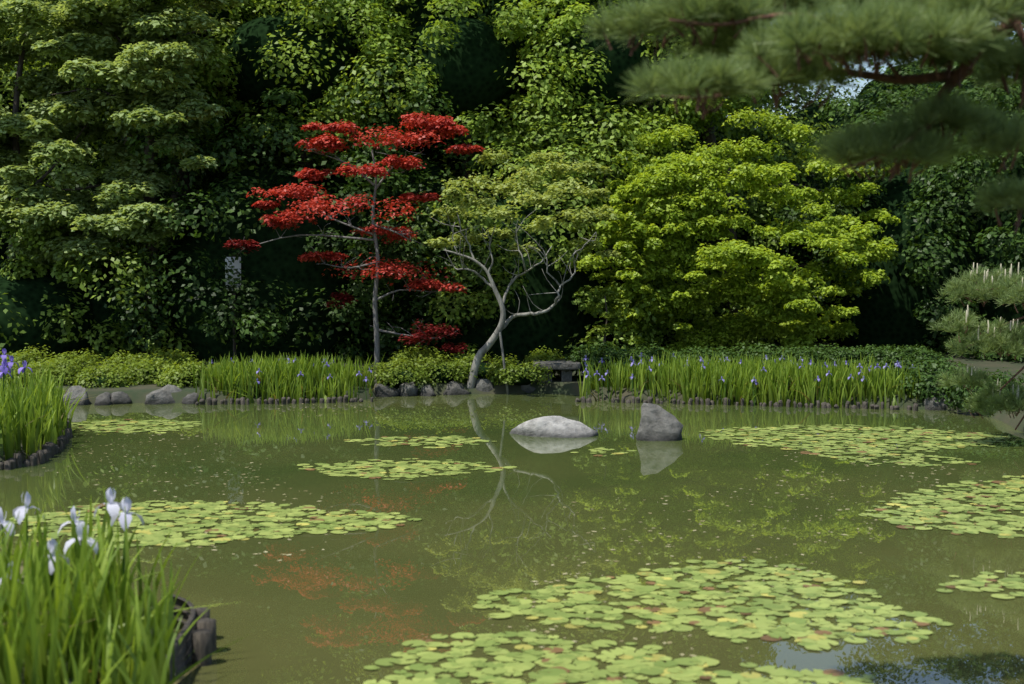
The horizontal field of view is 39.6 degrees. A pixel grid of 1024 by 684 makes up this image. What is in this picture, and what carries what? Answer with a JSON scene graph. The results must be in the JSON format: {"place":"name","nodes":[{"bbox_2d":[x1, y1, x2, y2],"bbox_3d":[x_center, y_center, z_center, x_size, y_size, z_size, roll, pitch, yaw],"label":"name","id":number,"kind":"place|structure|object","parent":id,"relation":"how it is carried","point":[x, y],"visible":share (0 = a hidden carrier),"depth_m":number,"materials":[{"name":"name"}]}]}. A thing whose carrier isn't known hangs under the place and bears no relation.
{"place":"outdoors","nodes":[
{"label":"outdoors","id":0,"kind":"place"},
{"bbox_2d":[0,393,1023,683],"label":"pond water","id":1,"kind":"structure","parent":0,"point":[340,609],"depth_m":13.17,"materials":[{"name":"green liquid"}]},
{"bbox_2d":[0,348,96,460],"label":"iris clump","id":2,"kind":"object","parent":1,"relation":"on","point":[34,415],"depth_m":17.80,"materials":[{"name":"green plant"}]},
{"bbox_2d":[0,486,247,683],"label":"iris","id":3,"kind":"object","parent":1,"relation":"on","point":[91,602],"depth_m":7.87,"materials":[{"name":"green plant"}]},
{"bbox_2d":[1,515,124,598],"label":"iris stems","id":4,"kind":"object","parent":3,"relation":"attached to","point":[123,561],"visible":0.24,"depth_m":9.10,"materials":[{"name":"green plant"}]},
{"bbox_2d":[10,419,1023,683],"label":"lily pads","id":5,"kind":"object","parent":1,"relation":"on","point":[560,669],"visible":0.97,"depth_m":10.58,"materials":[{"name":"green plant"}]},
{"bbox_2d":[57,403,980,677],"bbox_3d":[-0.830,1.573,15.192,15.564,0.001,18.183,0,4,0],"label":"pond debris","id":6,"kind":"object","parent":1,"relation":"on","point":[573,525],"visible":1,"depth_m":13.01,"materials":[{"name":"plant"}]},
{"bbox_2d":[510,416,598,437],"bbox_3d":[0.627,1.244,19.823,1.106,0.424,0.915,-1,4,-22],"label":"rock","id":7,"kind":"object","parent":1,"relation":"in","point":[555,426],"visible":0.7,"depth_m":19.64,"materials":[{"name":"grey stone"}]},
{"bbox_2d":[636,403,683,440],"bbox_3d":[2.002,1.275,19.358,0.652,0.912,0.535,0,4,0],"label":"rock","id":8,"kind":"object","parent":1,"relation":"in","point":[658,423],"visible":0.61,"depth_m":19.21,"materials":[{"name":"grey stone"}]},
{"bbox_2d":[0,339,1023,683],"bbox_3d":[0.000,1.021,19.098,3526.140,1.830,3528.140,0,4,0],"label":"ground","id":9,"kind":"structure","parent":0,"point":[138,393],"depth_m":24.66,"materials":[{"name":"brown soil"}]},
{"bbox_2d":[3,368,25,396],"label":"iris stems","id":10,"kind":"object","parent":9,"relation":"on","point":[4,376],"visible":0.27,"depth_m":18.61,"materials":[{"name":"green plant"}]},
{"bbox_2d":[0,418,72,469],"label":"wooden log edging","id":11,"kind":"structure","parent":9,"relation":"on","point":[47,451],"depth_m":17.09,"materials":[{"name":"grey wood"}]},
{"bbox_2d":[63,386,89,405],"bbox_3d":[-7.308,1.029,23.869,0.468,0.586,0.430,-1,4,-14],"label":"bank rock","id":12,"kind":"object","parent":9,"relation":"on","point":[76,391],"visible":0.51,"depth_m":23.76,"materials":[{"name":"grey stone"}]},
{"bbox_2d":[94,392,111,405],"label":"bank rock","id":13,"kind":"object","parent":9,"relation":"on","point":[104,398],"visible":0.66,"depth_m":23.74,"materials":[{"name":"grey stone"}]},
{"bbox_2d":[110,391,131,404],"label":"bank rock","id":14,"kind":"object","parent":9,"relation":"on","point":[120,397],"visible":0.62,"depth_m":23.89,"materials":[{"name":"grey stone"}]},
{"bbox_2d":[0,0,248,357],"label":"tree","id":15,"kind":"object","parent":9,"relation":"on","point":[158,50],"depth_m":27.91,"materials":[{"name":"green plant"}]},
{"bbox_2d":[66,601,194,682],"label":"soil","id":16,"kind":"structure","parent":9,"relation":"on","point":[180,626],"depth_m":8.61,"materials":[{"name":"brown soil"}]},
{"bbox_2d":[144,384,181,404],"bbox_3d":[-5.888,1.016,24.158,0.750,0.580,0.711,0,4,0],"label":"bank rock","id":17,"kind":"object","parent":9,"relation":"on","point":[162,395],"visible":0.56,"depth_m":23.95,"materials":[{"name":"grey stone"}]},
{"bbox_2d":[166,595,195,681],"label":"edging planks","id":18,"kind":"object","parent":9,"relation":"on","point":[182,651],"visible":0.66,"depth_m":8.74,"materials":[{"name":"grey wood"}]},
{"bbox_2d":[182,393,200,403],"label":"bank rock","id":19,"kind":"object","parent":9,"relation":"on","point":[191,398],"visible":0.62,"depth_m":23.93,"materials":[{"name":"grey stone"}]},
{"bbox_2d":[192,607,216,666],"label":"edging posts","id":20,"kind":"object","parent":9,"relation":"on","point":[204,642],"visible":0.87,"depth_m":8.68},
{"bbox_2d":[232,256,235,362],"bbox_3d":[-5.526,-0.494,28.293,0.061,2.531,0.070,0,4,0],"label":"post","id":21,"kind":"object","parent":9,"relation":"on","point":[234,342],"visible":0.32,"depth_m":28.29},
{"bbox_2d":[214,247,247,298],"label":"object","id":22,"kind":"object","parent":21,"relation":"attached to","point":[231,271],"visible":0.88,"depth_m":27.87,"materials":[{"name":"grey stone"}]},
{"bbox_2d":[225,257,240,290],"bbox_3d":[-5.526,-1.347,28.185,0.309,0.673,0.030,0,4,0],"label":"sign panel","id":23,"kind":"object","parent":21,"relation":"attached to","point":[236,264],"visible":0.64,"depth_m":28.16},
{"bbox_2d":[0,343,568,388],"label":"shrub foliage","id":24,"kind":"object","parent":9,"relation":"on","point":[172,371],"visible":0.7,"depth_m":25.54,"materials":[{"name":"green plant"}]},
{"bbox_2d":[195,395,373,404],"bbox_3d":[-3.810,1.123,23.944,2.973,0.434,0.310,-1,4,-9],"label":"edging","id":25,"kind":"object","parent":9,"relation":"on","point":[213,401],"visible":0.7,"depth_m":23.88,"materials":[{"name":"grey wood"}]},
{"bbox_2d":[193,349,385,403],"bbox_3d":[-3.853,0.591,24.703,3.434,0.864,2.089,0,4,0],"label":"iris bed","id":26,"kind":"object","parent":9,"relation":"on","point":[275,378],"depth_m":24.32,"materials":[{"name":"green plant"}]},
{"bbox_2d":[223,111,483,372],"bbox_3d":[-2.992,-1.779,26.409,4.989,5.038,3.494,0,4,0],"label":"maple tree","id":27,"kind":"object","parent":9,"relation":"on","point":[436,124],"depth_m":26.75,"materials":[{"name":"red plant"}]},
{"bbox_2d":[374,384,398,396],"bbox_3d":[-2.233,0.952,25.203,0.462,0.438,0.296,0,4,0],"label":"bank rock","id":28,"kind":"object","parent":9,"relation":"on","point":[380,390],"visible":0.62,"depth_m":25.09,"materials":[{"name":"grey stone"}]},
{"bbox_2d":[398,382,417,395],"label":"bank rock","id":29,"kind":"object","parent":9,"relation":"on","point":[407,389],"visible":0.6,"depth_m":25.23,"materials":[{"name":"grey stone"}]},
{"bbox_2d":[420,385,435,395],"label":"bank rock","id":30,"kind":"object","parent":9,"relation":"on","point":[426,390],"visible":0.62,"depth_m":25.28,"materials":[{"name":"grey stone"}]},
{"bbox_2d":[443,381,469,394],"bbox_3d":[-1.029,0.931,25.632,0.491,0.465,0.389,-1,4,-22],"label":"bank rock","id":31,"kind":"object","parent":9,"relation":"on","point":[454,388],"visible":0.57,"depth_m":25.49,"materials":[{"name":"grey stone"}]},
{"bbox_2d":[475,378,492,391],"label":"bank rock","id":32,"kind":"object","parent":9,"relation":"on","point":[484,385],"visible":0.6,"depth_m":25.65,"materials":[{"name":"grey stone"}]},
{"bbox_2d":[499,332,508,394],"bbox_3d":[-0.143,0.383,25.521,0.187,1.132,0.044,0,4,0],"label":"wooden stake","id":33,"kind":"object","parent":9,"relation":"on","point":[503,357],"visible":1,"depth_m":25.50,"materials":[{"name":"grey wood"}]},
{"bbox_2d":[0,0,1023,362],"bbox_3d":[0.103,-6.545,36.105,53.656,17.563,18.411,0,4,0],"label":"background trees","id":34,"kind":"object","parent":9,"relation":"on","point":[474,60],"visible":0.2,"depth_m":29.60,"materials":[{"name":"green plant"}]},
{"bbox_2d":[0,0,777,200],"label":"tree foliage","id":35,"kind":"object","parent":34,"relation":"attached to","point":[209,72],"visible":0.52,"depth_m":29.51,"materials":[{"name":"green plant"}]},
{"bbox_2d":[10,354,1018,402],"bbox_3d":[0.250,0.235,27.163,20.518,1.563,9.964,0,4,0],"label":"shrub","id":36,"kind":"object","parent":9,"relation":"on","point":[524,381],"visible":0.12,"depth_m":25.67,"materials":[{"name":"green plant"}]},
{"bbox_2d":[423,148,620,388],"bbox_3d":[0.223,-1.371,25.755,3.577,4.457,3.518,0,4,0],"label":"pale tree","id":37,"kind":"object","parent":9,"relation":"on","point":[502,213],"depth_m":25.56,"materials":[{"name":"green plant"}]},
{"bbox_2d":[521,383,535,392],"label":"bank rock","id":38,"kind":"object","parent":9,"relation":"on","point":[527,388],"visible":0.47,"depth_m":25.75,"materials":[{"name":"grey stone"}]},
{"bbox_2d":[532,359,580,381],"bbox_3d":[0.813,0.771,26.296,0.866,0.850,1.000,0,4,0],"label":"stone bench","id":39,"kind":"object","parent":9,"relation":"on","point":[565,367],"visible":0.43,"depth_m":25.85,"materials":[{"name":"grey stone"}]},
{"bbox_2d":[579,288,631,354],"bbox_3d":[1.744,-0.136,26.665,0.976,1.750,0.808,0,4,0],"label":"small tree","id":40,"kind":"object","parent":9,"relation":"on","point":[614,317],"depth_m":26.58,"materials":[{"name":"green plant"}]},
{"bbox_2d":[565,97,905,354],"bbox_3d":[4.758,-2.495,30.062,7.399,5.689,7.844,0,4,0],"label":"green tree","id":41,"kind":"object","parent":9,"relation":"on","point":[665,182],"depth_m":28.08,"materials":[{"name":"green plant"}]},
{"bbox_2d":[575,396,918,410],"bbox_3d":[3.820,1.147,23.605,5.633,0.428,0.259,1,4,14],"label":"edging","id":42,"kind":"object","parent":9,"relation":"on","point":[780,404],"visible":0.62,"depth_m":23.50,"materials":[{"name":"brown wood"}]},
{"bbox_2d":[578,348,925,408],"bbox_3d":[4.025,0.592,24.358,5.957,0.904,2.430,1,4,19],"label":"iris bed","id":43,"kind":"object","parent":9,"relation":"on","point":[777,381],"depth_m":23.94,"materials":[{"name":"green plant"}]},
{"bbox_2d":[563,331,1023,410],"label":"hedge","id":44,"kind":"object","parent":9,"relation":"on","point":[937,362],"visible":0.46,"depth_m":25.77,"materials":[{"name":"green plant"}]},
{"bbox_2d":[924,391,951,410],"bbox_3d":[6.903,1.072,23.112,0.460,0.569,0.464,-1,4,-17],"label":"bank rock","id":45,"kind":"object","parent":9,"relation":"on","point":[930,404],"visible":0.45,"depth_m":22.94,"materials":[{"name":"grey stone"}]},
{"bbox_2d":[957,403,980,415],"bbox_3d":[7.217,1.141,22.362,0.367,0.394,0.355,0,4,0],"label":"bank rock","id":46,"kind":"object","parent":9,"relation":"on","point":[965,412],"visible":0.18,"depth_m":22.27,"materials":[{"name":"grey stone"}]},
{"bbox_2d":[928,265,1023,429],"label":"pine","id":47,"kind":"object","parent":9,"relation":"on","point":[985,344],"depth_m":18.57,"materials":[{"name":"green plant"}]},
{"bbox_2d":[965,262,1022,398],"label":"pine candles","id":48,"kind":"object","parent":47,"relation":"attached to","point":[967,314],"visible":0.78,"depth_m":18.68},
{"bbox_2d":[579,0,1023,233],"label":"pine","id":49,"kind":"object","parent":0,"point":[914,25],"depth_m":6.80,"materials":[{"name":"green plant"}]},
{"bbox_2d":[759,10,1023,117],"label":"sky","id":50,"kind":"structure","parent":0,"point":[867,69],"materials":[{"name":"white"}]}
]}

